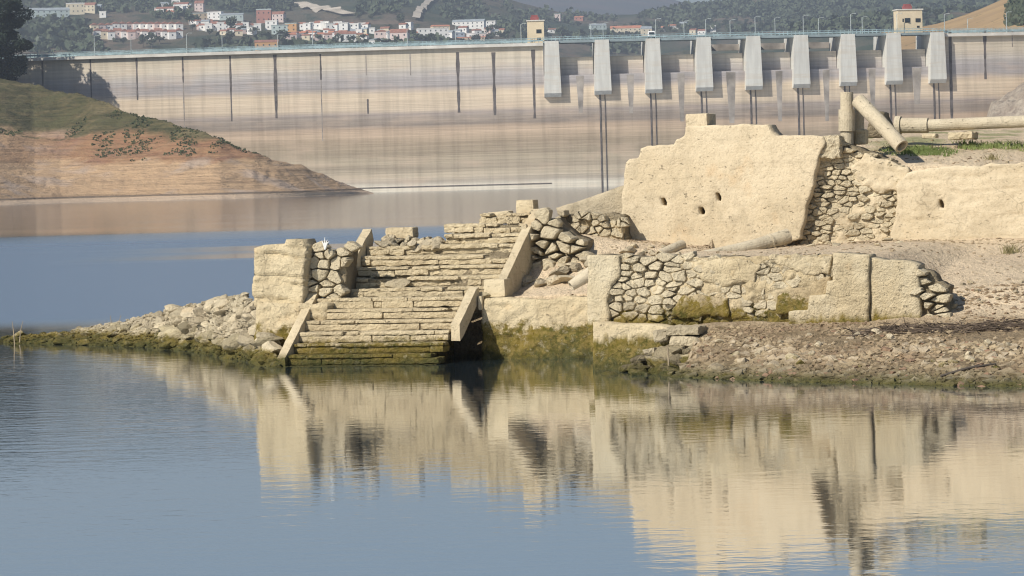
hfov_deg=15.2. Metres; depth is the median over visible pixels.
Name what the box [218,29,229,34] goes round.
house
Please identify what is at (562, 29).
olive tree
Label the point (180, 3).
house
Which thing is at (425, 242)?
stone
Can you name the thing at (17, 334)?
stone
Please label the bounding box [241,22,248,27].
house
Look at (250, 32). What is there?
house
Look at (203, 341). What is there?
stone
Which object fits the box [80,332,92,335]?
stone
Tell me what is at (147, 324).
stone
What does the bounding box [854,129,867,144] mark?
stone post
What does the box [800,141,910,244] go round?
rubble wall
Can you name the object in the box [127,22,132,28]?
house
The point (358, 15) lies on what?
olive tree
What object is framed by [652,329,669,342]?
stone slab
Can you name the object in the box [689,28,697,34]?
house
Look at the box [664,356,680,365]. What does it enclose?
stone
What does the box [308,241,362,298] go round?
rubble wall
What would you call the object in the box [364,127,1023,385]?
ground
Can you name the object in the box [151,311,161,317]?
stone
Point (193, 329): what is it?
stone
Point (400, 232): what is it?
broken block
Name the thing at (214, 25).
house
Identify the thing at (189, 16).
olive tree
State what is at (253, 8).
olive tree
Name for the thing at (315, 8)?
path
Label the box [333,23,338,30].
house
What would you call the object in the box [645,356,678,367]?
stone
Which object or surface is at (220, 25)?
house
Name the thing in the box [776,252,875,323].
concrete pier
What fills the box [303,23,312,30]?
house
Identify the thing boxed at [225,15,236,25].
olive tree
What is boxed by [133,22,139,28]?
house
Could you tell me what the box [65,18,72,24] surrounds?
olive tree
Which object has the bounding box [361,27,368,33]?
house
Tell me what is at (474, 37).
olive tree
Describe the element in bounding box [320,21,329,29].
house
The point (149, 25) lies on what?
house
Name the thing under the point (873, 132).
dark boulder
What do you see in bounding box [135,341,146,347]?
stone
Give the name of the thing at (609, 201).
broken parapet
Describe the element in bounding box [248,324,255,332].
stone
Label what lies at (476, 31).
house
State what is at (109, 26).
house
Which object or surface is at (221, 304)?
stone
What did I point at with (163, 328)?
stone
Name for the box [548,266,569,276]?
stone
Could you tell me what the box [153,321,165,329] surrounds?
stone
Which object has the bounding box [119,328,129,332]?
stone
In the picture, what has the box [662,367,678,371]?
stone
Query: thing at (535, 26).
control house
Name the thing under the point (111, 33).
house
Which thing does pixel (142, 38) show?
olive tree
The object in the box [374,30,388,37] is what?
house
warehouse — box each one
[219,13,243,21]
[416,28,448,37]
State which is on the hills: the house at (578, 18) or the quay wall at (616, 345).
the house at (578, 18)
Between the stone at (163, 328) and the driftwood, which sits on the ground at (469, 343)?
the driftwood
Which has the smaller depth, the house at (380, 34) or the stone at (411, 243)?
the stone at (411, 243)
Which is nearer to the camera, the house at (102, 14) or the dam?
the dam
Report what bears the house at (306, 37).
on the hills
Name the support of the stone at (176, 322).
on the rubble bank
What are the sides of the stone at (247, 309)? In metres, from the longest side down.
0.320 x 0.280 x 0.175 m
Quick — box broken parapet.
[556,185,623,213]
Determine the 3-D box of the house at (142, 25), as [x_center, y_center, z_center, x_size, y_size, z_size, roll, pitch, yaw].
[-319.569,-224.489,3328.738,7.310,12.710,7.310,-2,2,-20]
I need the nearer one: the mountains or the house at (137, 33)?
the house at (137, 33)
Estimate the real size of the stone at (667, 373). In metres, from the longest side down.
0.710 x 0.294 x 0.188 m
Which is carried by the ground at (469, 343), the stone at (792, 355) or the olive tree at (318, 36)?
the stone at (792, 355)
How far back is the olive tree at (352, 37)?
3159.68 m
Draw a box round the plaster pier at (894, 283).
[870,257,924,320]
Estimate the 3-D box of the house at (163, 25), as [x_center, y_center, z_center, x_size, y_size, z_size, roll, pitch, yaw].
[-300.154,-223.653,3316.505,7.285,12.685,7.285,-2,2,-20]
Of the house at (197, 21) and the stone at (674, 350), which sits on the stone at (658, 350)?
the stone at (674, 350)
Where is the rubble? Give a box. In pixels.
[1,292,280,367]
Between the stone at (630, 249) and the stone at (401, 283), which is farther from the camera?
the stone at (630, 249)
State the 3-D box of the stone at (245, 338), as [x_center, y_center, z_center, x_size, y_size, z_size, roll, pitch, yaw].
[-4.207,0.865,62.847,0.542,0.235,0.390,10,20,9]
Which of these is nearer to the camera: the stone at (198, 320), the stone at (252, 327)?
the stone at (252, 327)
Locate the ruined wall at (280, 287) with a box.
[252,238,333,346]
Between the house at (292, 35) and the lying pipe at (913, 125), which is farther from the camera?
the house at (292, 35)
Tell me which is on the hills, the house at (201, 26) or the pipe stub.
the house at (201, 26)
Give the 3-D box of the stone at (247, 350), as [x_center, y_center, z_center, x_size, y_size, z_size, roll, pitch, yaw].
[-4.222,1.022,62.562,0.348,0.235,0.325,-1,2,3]
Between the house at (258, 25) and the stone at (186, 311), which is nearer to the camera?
the stone at (186, 311)
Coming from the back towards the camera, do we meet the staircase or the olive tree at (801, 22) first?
the olive tree at (801, 22)
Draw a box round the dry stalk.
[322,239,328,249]
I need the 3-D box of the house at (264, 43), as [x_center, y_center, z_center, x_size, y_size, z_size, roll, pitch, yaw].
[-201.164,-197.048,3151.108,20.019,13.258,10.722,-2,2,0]
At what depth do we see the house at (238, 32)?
3244.13 m
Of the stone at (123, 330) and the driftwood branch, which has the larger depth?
the stone at (123, 330)
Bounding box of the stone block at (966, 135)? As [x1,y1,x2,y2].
[947,131,977,139]
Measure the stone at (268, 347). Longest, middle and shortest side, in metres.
0.482 x 0.343 x 0.254 m
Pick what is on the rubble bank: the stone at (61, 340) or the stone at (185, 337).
the stone at (61, 340)
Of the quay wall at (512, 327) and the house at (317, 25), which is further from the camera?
the house at (317, 25)
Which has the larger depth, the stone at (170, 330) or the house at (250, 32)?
the house at (250, 32)
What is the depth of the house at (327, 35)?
3270.40 m
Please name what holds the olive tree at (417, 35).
on the hills
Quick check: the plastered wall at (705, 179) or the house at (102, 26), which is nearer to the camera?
the plastered wall at (705, 179)
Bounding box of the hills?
[0,0,967,64]
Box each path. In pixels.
[295,1,352,13]
[412,0,432,17]
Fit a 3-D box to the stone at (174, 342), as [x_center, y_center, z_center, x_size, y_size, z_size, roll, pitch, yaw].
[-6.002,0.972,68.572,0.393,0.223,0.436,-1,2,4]
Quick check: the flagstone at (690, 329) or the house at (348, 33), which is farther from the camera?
the house at (348, 33)
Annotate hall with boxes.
[271,25,287,34]
[452,19,485,30]
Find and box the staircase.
[277,199,539,366]
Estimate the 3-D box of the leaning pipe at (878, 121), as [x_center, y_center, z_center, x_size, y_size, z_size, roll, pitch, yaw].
[6.113,-2.736,63.791,0.254,0.988,1.128,-3,2,-41]
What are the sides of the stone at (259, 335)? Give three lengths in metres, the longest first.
0.448 x 0.260 x 0.166 m
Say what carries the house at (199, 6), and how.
on the hills
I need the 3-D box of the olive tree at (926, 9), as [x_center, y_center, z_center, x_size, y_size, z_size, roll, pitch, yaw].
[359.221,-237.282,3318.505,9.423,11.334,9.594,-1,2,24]
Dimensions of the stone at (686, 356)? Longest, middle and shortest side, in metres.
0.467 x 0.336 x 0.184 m
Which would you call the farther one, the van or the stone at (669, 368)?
the van
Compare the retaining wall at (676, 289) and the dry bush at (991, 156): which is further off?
the dry bush at (991, 156)
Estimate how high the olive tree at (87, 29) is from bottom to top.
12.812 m
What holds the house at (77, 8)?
on the hills
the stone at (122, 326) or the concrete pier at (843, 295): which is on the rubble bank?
the stone at (122, 326)
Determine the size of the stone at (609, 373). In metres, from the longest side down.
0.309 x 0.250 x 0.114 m
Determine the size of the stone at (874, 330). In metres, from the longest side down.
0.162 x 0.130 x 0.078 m
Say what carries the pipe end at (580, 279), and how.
on the ground at (469, 343)
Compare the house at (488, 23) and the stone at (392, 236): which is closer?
the stone at (392, 236)
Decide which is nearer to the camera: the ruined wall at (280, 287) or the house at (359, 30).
the ruined wall at (280, 287)
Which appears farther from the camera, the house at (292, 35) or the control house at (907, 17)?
the house at (292, 35)
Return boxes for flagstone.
[666,324,707,335]
[670,335,699,345]
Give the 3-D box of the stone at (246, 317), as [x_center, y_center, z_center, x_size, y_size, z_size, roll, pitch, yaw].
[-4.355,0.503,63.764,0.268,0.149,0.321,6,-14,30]
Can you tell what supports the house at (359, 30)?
on the hills
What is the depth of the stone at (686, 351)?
56.30 m
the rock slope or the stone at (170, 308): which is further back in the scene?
the rock slope
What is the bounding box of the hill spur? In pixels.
[882,0,1023,49]
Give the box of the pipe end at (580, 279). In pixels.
[568,267,587,289]
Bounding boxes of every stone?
[10,330,25,338]
[37,340,46,343]
[46,332,64,337]
[53,337,69,343]
[77,339,89,344]
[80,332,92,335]
[107,331,117,336]
[112,337,122,343]
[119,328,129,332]
[120,324,131,328]
[123,340,133,345]
[130,323,141,329]
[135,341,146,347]
[144,322,151,328]
[144,328,151,336]
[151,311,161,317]
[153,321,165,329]
[153,337,160,342]
[155,315,164,324]
[157,331,164,337]
[159,325,169,330]
[159,336,179,348]
[164,327,180,335]
[164,337,178,346]
[165,304,181,312]
[166,332,181,337]
[170,307,183,319]
[172,318,182,325]
[177,321,191,334]
[179,340,191,347]
[180,307,193,317]
[181,333,190,339]
[188,316,203,324]
[188,331,195,337]
[190,325,197,332]
[193,307,203,316]
[194,332,205,341]
[199,338,210,345]
[201,321,209,326]
[203,298,214,312]
[204,330,216,339]
[211,338,225,345]
[213,308,226,314]
[214,298,229,308]
[215,319,222,326]
[219,353,232,358]
[221,333,239,352]
[227,313,235,324]
[230,321,237,332]
[235,308,243,318]
[238,331,253,345]
[241,313,251,321]
[242,344,253,357]
[243,301,253,312]
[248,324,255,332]
[249,329,255,335]
[250,310,255,319]
[250,356,260,365]
[251,336,282,345]
[251,352,262,358]
[256,332,276,338]
[256,333,280,344]
[257,356,266,364]
[262,341,281,355]
[374,240,388,247]
[381,234,395,240]
[384,278,410,287]
[394,238,403,243]
[407,240,416,246]
[409,243,421,252]
[420,239,430,245]
[428,236,445,243]
[431,240,442,250]
[479,292,489,298]
[522,275,532,286]
[522,277,535,284]
[534,279,546,286]
[544,274,561,285]
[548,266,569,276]
[558,275,573,282]
[569,263,581,271]
[579,255,586,262]
[601,371,617,374]
[618,361,647,371]
[619,246,635,253]
[628,366,648,373]
[630,353,644,363]
[632,365,649,369]
[636,371,649,374]
[637,354,651,360]
[642,347,656,354]
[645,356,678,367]
[648,363,666,373]
[654,346,671,358]
[659,370,675,375]
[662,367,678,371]
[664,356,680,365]
[668,345,688,348]
[668,347,681,354]
[680,354,688,358]
[682,348,693,354]
[785,353,798,358]
[871,328,881,332]
[886,334,893,338]
[939,361,948,366]
[948,359,958,362]
[951,303,956,308]
[964,355,974,359]
[984,339,990,344]
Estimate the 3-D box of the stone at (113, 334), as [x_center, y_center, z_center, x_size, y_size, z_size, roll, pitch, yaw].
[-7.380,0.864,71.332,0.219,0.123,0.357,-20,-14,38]
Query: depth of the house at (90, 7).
3908.55 m
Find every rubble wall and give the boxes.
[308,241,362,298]
[382,234,447,245]
[520,207,594,268]
[556,210,631,239]
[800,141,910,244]
[910,268,953,316]
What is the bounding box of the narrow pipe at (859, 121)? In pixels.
[854,107,863,129]
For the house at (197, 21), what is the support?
on the hills
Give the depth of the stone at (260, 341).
62.04 m
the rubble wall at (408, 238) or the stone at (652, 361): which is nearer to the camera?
the stone at (652, 361)
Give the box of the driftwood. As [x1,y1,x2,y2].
[841,316,1023,336]
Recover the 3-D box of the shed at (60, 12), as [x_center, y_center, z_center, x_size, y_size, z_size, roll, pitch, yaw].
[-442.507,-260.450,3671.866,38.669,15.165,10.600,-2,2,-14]
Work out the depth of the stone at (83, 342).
71.39 m
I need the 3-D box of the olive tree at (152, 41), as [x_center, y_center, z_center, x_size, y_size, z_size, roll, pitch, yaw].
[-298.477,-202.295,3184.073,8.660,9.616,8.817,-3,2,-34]
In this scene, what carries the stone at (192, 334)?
on the rubble bank
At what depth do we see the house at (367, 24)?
3386.80 m
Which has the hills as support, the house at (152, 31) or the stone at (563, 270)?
the house at (152, 31)
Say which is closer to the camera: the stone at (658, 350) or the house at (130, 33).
the stone at (658, 350)
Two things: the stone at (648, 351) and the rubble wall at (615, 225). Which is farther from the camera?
the rubble wall at (615, 225)
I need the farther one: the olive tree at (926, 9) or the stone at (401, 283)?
the olive tree at (926, 9)
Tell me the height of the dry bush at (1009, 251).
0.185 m
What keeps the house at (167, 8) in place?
on the hills
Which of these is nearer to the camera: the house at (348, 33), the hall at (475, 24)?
the house at (348, 33)
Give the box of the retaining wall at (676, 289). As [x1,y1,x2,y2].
[587,251,832,332]
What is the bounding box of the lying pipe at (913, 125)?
[894,115,1023,133]
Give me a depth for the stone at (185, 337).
67.70 m
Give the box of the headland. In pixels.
[0,78,373,204]
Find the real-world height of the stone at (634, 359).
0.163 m
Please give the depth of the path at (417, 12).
4021.45 m
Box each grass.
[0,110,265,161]
[879,144,957,156]
[952,139,1023,151]
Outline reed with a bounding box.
[12,322,22,343]
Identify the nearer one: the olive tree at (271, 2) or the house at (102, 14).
the house at (102, 14)
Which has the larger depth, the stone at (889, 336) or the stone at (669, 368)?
the stone at (669, 368)
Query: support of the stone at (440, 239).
on the stone
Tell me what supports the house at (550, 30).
on the hills
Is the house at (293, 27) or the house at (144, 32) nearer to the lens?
the house at (144, 32)
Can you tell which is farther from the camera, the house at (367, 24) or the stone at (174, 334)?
the house at (367, 24)
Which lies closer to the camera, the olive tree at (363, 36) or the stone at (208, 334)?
the stone at (208, 334)
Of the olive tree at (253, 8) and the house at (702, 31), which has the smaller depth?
the olive tree at (253, 8)
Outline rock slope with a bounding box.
[987,82,1023,116]
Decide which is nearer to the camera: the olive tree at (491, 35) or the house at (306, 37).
the house at (306, 37)
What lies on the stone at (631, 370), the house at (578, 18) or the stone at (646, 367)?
the stone at (646, 367)
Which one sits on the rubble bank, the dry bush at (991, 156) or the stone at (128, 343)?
the stone at (128, 343)
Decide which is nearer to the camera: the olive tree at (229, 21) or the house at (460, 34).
the olive tree at (229, 21)
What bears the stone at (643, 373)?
on the ground at (469, 343)
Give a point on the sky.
(692, 1)
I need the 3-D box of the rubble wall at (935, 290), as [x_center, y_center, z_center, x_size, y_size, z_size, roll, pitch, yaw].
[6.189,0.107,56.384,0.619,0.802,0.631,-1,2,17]
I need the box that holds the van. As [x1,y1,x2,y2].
[647,31,654,37]
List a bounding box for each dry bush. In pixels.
[980,153,1004,159]
[999,243,1023,253]
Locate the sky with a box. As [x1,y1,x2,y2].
[676,0,721,2]
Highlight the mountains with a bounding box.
[513,0,682,14]
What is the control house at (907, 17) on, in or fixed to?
on the dam
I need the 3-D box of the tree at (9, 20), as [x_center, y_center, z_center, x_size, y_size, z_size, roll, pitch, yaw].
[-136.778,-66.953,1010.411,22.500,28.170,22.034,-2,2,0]
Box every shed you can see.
[29,7,69,17]
[589,23,606,29]
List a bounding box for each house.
[66,3,84,14]
[84,2,96,13]
[89,23,98,29]
[93,28,101,38]
[98,23,105,28]
[99,11,106,17]
[100,29,107,38]
[105,23,112,30]
[107,29,114,39]
[111,22,119,27]
[113,28,121,37]
[120,22,126,29]
[120,29,126,37]
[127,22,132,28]
[127,29,135,39]
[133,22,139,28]
[135,28,139,38]
[139,22,145,28]
[140,29,148,35]
[146,22,152,29]
[147,29,155,39]
[153,22,160,29]
[154,28,162,35]
[156,6,174,11]
[160,22,167,28]
[160,29,166,38]
[167,22,174,29]
[167,29,175,39]
[173,2,189,7]
[175,22,182,29]
[176,28,182,37]
[193,13,206,19]
[194,0,204,11]
[194,19,201,24]
[198,23,204,30]
[204,23,211,30]
[207,11,223,19]
[210,21,217,30]
[217,22,223,30]
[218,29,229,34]
[234,30,242,35]
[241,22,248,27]
[247,28,256,34]
[254,23,260,30]
[254,39,278,50]
[265,20,278,29]
[272,11,285,22]
[284,33,296,39]
[285,23,299,31]
[302,34,310,40]
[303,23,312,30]
[314,20,322,29]
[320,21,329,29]
[323,23,334,28]
[323,33,331,39]
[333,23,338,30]
[338,22,348,30]
[338,31,356,41]
[349,23,360,30]
[355,29,363,33]
[361,22,370,27]
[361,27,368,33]
[369,27,375,33]
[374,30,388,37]
[380,26,390,30]
[398,23,408,28]
[405,22,413,29]
[430,25,449,29]
[449,30,454,37]
[456,32,464,36]
[457,36,485,40]
[458,26,468,32]
[471,29,481,34]
[486,20,496,28]
[526,15,544,42]
[547,28,555,32]
[554,14,560,20]
[574,16,583,20]
[610,25,640,33]
[640,26,651,35]
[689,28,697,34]
[697,29,706,34]
[892,4,922,32]
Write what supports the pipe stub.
on the ground at (469, 343)
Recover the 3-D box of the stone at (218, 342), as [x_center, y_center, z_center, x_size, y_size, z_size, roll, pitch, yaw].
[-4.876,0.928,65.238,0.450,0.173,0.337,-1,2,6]
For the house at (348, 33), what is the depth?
3190.06 m
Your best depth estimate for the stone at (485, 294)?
61.79 m
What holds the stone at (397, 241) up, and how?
on the staircase
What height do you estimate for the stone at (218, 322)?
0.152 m
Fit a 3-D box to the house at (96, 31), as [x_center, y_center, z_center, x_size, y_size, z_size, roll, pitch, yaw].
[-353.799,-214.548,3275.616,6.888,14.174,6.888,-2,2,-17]
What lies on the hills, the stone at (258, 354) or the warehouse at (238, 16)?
the warehouse at (238, 16)
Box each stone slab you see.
[481,210,512,217]
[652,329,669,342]
[922,133,938,137]
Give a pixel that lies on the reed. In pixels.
(13, 333)
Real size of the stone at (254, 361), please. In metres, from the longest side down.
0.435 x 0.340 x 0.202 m
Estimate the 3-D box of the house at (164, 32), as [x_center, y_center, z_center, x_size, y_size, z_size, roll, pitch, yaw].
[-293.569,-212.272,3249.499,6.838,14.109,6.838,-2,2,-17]
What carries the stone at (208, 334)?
on the rubble
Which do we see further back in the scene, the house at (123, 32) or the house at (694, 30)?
the house at (694, 30)
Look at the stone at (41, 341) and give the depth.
72.51 m
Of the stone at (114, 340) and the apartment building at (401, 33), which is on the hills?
the apartment building at (401, 33)
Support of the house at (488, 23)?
on the hills
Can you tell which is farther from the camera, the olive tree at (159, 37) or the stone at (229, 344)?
the olive tree at (159, 37)
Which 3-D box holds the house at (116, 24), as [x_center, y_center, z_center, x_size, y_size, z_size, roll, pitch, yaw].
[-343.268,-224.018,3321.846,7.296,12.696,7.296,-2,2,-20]
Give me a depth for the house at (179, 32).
3243.92 m
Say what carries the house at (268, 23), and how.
on the hills
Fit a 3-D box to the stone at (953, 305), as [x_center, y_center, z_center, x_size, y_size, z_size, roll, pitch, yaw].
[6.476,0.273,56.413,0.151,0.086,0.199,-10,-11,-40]
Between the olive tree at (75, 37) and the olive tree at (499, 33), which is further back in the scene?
the olive tree at (499, 33)
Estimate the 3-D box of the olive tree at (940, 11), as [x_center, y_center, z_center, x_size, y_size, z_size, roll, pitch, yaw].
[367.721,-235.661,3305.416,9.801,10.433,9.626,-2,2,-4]
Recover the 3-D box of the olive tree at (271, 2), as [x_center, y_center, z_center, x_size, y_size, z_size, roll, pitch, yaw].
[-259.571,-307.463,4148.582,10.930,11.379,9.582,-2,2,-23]
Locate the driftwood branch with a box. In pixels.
[940,363,995,376]
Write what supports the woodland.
on the hills
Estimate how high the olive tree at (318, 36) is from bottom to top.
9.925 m
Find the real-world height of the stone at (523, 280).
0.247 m
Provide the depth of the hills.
3848.41 m
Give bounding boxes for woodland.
[1,0,999,54]
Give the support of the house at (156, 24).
on the hills
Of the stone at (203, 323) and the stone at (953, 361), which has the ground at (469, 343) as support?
the stone at (953, 361)
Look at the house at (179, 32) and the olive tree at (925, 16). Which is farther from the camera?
the olive tree at (925, 16)
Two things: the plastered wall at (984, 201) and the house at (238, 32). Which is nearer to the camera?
the plastered wall at (984, 201)
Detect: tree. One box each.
[0,0,34,81]
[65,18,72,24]
[70,34,80,40]
[83,27,92,33]
[119,37,126,44]
[138,34,148,47]
[146,39,156,47]
[154,35,164,43]
[184,11,195,24]
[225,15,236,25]
[225,30,234,41]
[248,27,256,34]
[249,6,256,14]
[267,0,275,4]
[276,29,289,37]
[314,34,324,39]
[344,35,356,39]
[354,13,361,19]
[356,34,366,41]
[395,17,404,22]
[413,33,422,39]
[423,33,433,45]
[470,34,480,39]
[486,32,494,38]
[495,31,501,38]
[544,32,551,37]
[557,25,567,35]
[799,18,807,25]
[922,12,929,22]
[923,7,930,12]
[933,8,943,13]
[946,4,953,12]
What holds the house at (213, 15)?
on the hills
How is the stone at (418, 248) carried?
on the staircase
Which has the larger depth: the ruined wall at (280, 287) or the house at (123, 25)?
the house at (123, 25)
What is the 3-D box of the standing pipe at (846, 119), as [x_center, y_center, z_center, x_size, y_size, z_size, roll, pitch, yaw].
[5.607,-2.776,64.322,0.284,1.011,0.278,-2,2,0]
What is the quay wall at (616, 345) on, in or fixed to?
on the ground at (469, 343)
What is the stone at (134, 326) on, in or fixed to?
on the rubble bank
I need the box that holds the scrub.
[1003,0,1023,26]
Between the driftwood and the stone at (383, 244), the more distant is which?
the stone at (383, 244)
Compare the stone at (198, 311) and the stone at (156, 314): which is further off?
the stone at (156, 314)
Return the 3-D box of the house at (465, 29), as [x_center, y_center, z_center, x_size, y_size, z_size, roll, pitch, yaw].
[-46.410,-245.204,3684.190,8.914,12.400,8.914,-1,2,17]
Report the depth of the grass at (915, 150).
64.91 m
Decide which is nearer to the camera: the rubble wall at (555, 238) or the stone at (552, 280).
the stone at (552, 280)
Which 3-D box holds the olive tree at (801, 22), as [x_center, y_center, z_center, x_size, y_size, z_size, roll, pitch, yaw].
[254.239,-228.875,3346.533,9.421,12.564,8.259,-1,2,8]
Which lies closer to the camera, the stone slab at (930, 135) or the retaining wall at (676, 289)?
the retaining wall at (676, 289)
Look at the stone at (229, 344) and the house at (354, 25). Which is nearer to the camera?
the stone at (229, 344)
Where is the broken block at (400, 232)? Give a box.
[386,227,417,238]
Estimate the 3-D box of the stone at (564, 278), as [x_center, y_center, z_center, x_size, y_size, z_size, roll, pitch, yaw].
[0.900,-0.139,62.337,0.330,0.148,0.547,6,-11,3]
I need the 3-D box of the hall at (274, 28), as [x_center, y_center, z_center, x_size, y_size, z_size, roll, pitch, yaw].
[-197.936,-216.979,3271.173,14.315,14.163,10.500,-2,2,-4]
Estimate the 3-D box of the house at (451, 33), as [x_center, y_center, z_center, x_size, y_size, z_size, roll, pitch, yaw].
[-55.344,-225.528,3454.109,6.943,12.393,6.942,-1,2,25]
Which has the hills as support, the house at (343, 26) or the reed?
the house at (343, 26)
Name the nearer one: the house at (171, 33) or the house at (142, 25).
the house at (171, 33)
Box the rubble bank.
[0,295,281,367]
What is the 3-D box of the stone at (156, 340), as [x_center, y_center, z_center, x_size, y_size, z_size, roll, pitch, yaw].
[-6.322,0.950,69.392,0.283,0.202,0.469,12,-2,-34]
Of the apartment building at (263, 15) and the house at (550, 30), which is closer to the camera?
the apartment building at (263, 15)
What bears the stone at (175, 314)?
on the rubble bank
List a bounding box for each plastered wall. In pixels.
[621,113,825,247]
[890,162,1023,239]
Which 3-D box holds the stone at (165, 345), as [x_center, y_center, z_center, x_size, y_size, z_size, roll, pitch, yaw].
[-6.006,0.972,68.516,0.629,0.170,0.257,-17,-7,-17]
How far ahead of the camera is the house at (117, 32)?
3283.97 m
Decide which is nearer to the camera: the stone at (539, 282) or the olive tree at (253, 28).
the stone at (539, 282)
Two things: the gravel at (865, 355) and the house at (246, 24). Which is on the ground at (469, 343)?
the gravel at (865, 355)
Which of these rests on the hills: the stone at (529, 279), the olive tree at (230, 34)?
the olive tree at (230, 34)
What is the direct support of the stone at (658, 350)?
on the ground at (469, 343)
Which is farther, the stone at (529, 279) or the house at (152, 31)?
the house at (152, 31)
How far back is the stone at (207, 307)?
66.88 m
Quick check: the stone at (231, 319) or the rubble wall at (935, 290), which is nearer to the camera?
the rubble wall at (935, 290)
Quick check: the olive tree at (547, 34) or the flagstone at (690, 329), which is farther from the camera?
the olive tree at (547, 34)
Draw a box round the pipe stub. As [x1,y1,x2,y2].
[655,240,685,254]
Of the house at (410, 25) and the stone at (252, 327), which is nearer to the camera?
the stone at (252, 327)
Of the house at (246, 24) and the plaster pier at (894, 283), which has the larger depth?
the house at (246, 24)
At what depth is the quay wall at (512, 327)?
61.41 m
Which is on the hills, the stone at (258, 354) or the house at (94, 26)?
the house at (94, 26)
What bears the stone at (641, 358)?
on the stone at (624, 368)
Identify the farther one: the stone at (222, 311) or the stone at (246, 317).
the stone at (222, 311)
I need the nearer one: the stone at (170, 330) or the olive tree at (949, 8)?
the stone at (170, 330)
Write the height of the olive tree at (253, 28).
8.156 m
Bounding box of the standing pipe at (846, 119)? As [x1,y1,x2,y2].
[838,92,854,144]
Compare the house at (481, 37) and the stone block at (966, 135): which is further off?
the house at (481, 37)
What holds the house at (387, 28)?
on the hills
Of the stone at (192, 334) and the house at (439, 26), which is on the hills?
the house at (439, 26)
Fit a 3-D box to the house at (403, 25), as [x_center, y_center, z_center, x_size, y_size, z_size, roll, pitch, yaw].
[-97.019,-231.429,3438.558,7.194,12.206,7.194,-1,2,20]
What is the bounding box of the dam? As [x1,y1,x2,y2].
[2,27,1023,191]
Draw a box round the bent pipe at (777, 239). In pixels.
[704,229,791,250]
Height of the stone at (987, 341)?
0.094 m
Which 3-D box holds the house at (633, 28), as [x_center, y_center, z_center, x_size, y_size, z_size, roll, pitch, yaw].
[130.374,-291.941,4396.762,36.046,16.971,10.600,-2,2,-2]
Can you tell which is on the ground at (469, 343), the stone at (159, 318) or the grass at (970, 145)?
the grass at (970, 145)
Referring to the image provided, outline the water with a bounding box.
[0,186,1023,575]
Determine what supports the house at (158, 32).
on the hills
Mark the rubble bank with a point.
(277, 366)
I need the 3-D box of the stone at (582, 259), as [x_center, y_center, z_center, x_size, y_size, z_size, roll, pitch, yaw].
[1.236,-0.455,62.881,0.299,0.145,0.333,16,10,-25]
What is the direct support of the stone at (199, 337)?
on the rubble bank
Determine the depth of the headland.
880.89 m
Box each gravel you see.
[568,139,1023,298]
[679,282,1023,386]
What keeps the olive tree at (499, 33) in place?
on the hills
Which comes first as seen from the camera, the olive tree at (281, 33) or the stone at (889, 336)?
the stone at (889, 336)
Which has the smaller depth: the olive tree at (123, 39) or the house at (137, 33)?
the olive tree at (123, 39)
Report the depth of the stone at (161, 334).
68.90 m
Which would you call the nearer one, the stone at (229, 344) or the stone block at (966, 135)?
the stone at (229, 344)
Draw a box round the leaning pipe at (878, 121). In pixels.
[852,94,907,151]
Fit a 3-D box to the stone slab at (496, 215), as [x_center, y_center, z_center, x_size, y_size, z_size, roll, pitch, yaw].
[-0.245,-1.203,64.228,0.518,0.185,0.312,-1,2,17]
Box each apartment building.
[256,9,271,22]
[390,28,409,42]
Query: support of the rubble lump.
on the rubble wall at (869, 203)
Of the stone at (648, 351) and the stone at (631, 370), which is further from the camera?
the stone at (648, 351)
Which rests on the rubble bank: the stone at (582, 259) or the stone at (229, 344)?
the stone at (229, 344)
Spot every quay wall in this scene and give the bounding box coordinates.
[478,295,592,358]
[593,321,697,369]
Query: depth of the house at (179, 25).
3308.75 m
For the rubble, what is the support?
on the rubble bank
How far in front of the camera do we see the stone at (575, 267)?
62.63 m
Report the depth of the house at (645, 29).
4345.81 m
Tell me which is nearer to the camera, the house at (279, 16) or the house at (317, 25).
the house at (317, 25)
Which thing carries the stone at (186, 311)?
on the rubble
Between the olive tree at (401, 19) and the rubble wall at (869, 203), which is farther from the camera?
the olive tree at (401, 19)
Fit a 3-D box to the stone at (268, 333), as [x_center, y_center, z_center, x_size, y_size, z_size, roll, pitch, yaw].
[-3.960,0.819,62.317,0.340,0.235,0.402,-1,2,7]
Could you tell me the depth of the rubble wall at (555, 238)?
63.15 m
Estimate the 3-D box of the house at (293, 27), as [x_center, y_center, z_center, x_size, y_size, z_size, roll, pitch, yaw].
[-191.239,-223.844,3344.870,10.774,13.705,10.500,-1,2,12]
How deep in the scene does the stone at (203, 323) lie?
66.96 m
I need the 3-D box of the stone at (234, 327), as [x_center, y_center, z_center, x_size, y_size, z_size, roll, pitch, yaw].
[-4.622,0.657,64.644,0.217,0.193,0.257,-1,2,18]
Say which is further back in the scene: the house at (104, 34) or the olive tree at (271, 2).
the olive tree at (271, 2)
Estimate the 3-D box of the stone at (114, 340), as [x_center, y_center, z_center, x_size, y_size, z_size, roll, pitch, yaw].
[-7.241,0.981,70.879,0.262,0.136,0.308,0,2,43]
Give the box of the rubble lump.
[819,135,844,158]

